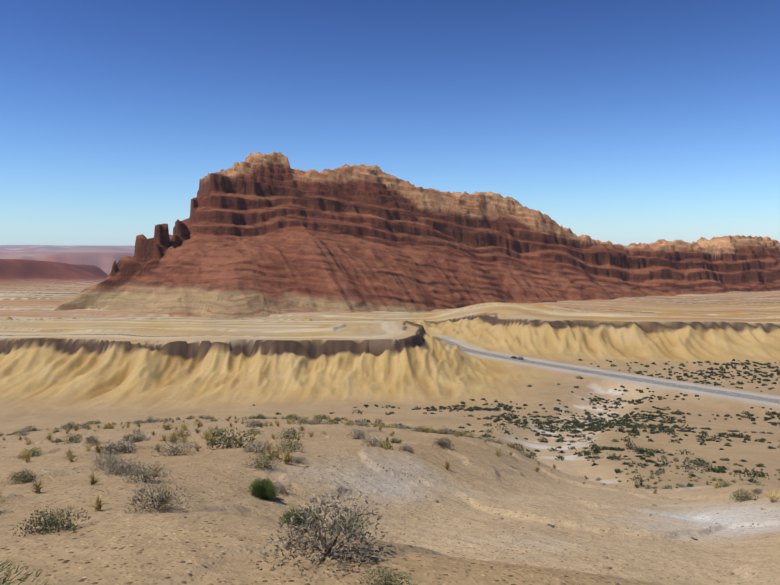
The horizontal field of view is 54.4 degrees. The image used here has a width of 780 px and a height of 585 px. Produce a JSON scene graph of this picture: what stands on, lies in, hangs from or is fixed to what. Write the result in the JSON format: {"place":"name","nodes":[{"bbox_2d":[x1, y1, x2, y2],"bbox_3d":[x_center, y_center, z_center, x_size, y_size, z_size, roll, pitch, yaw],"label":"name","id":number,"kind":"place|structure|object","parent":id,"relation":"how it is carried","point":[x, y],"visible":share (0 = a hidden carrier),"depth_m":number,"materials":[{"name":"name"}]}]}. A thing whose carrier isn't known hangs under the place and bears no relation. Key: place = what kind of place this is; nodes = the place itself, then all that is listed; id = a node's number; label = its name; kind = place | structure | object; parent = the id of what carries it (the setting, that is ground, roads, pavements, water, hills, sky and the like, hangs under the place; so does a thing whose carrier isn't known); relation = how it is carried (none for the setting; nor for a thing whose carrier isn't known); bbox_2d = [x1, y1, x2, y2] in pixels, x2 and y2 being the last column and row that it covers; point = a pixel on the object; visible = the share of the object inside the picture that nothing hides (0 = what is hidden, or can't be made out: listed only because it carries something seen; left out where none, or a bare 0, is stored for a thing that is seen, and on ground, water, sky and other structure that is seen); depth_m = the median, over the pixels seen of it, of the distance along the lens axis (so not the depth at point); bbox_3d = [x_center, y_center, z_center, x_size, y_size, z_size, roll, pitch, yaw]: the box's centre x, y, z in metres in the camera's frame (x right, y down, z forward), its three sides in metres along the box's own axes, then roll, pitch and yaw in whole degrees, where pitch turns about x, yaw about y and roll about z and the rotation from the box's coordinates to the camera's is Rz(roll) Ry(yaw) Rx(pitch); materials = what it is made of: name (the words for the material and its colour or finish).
{"place":"outdoors","nodes":[
{"label":"outdoors","id":0,"kind":"place"},
{"bbox_2d":[0,245,779,584],"bbox_3d":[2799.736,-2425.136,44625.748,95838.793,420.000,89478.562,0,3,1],"label":"ground","id":1,"kind":"structure","parent":0,"point":[58,369],"depth_m":160.84,"materials":[{"name":"beige sand"}]},
{"bbox_2d":[0,557,54,584],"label":"shrub","id":2,"kind":"object","parent":1,"relation":"on","point":[8,574],"visible":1,"depth_m":6.36,"materials":[{"name":"plant"}]},
{"bbox_2d":[247,478,278,501],"bbox_3d":[-2.624,4.045,15.612,0.663,0.496,0.663,-1,3,-20],"label":"bush","id":3,"kind":"object","parent":1,"relation":"on","point":[265,489],"visible":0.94,"depth_m":15.50,"materials":[{"name":"green plant"}]},
{"bbox_2d":[278,506,320,527],"bbox_3d":[-1.527,3.835,12.620,0.838,0.526,0.783,0,3,1],"label":"shrub","id":4,"kind":"object","parent":1,"relation":"on","point":[290,515],"visible":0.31,"depth_m":12.67,"materials":[{"name":"green plant"}]},
{"bbox_2d":[2,419,764,584],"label":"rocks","id":5,"kind":"object","parent":1,"relation":"on","point":[501,518],"visible":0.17,"depth_m":20.00,"materials":[{"name":"stone"}]},
{"bbox_2d":[0,413,779,584],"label":"dry shrubs","id":6,"kind":"object","parent":1,"relation":"on","point":[110,450],"visible":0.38,"depth_m":14.99,"materials":[{"name":"grey plant"}]},
{"bbox_2d":[0,415,779,511],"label":"grass tufts","id":7,"kind":"object","parent":1,"relation":"on","point":[98,503],"visible":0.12,"depth_m":28.49,"materials":[{"name":"yellow plant"}]},
{"bbox_2d":[53,152,779,318],"bbox_3d":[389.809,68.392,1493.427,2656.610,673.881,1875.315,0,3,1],"label":"butte","id":8,"kind":"object","parent":1,"relation":"on","point":[258,234],"visible":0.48,"depth_m":1383.74,"materials":[{"name":"brown stone"}]},
{"bbox_2d":[252,359,779,488],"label":"green shrubs","id":9,"kind":"object","parent":1,"relation":"on","point":[600,426],"visible":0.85,"depth_m":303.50,"materials":[{"name":"plant"}]},
{"bbox_2d":[0,0,779,245],"label":"sky","id":10,"kind":"structure","parent":0,"point":[623,122],"materials":[{"name":"blue"}]},
{"bbox_2d":[439,337,779,402],"bbox_3d":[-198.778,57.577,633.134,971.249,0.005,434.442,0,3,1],"label":"road","id":11,"kind":"structure","parent":0,"point":[448,342],"depth_m":557.00,"materials":[{"name":"grey asphalt"}]}
]}

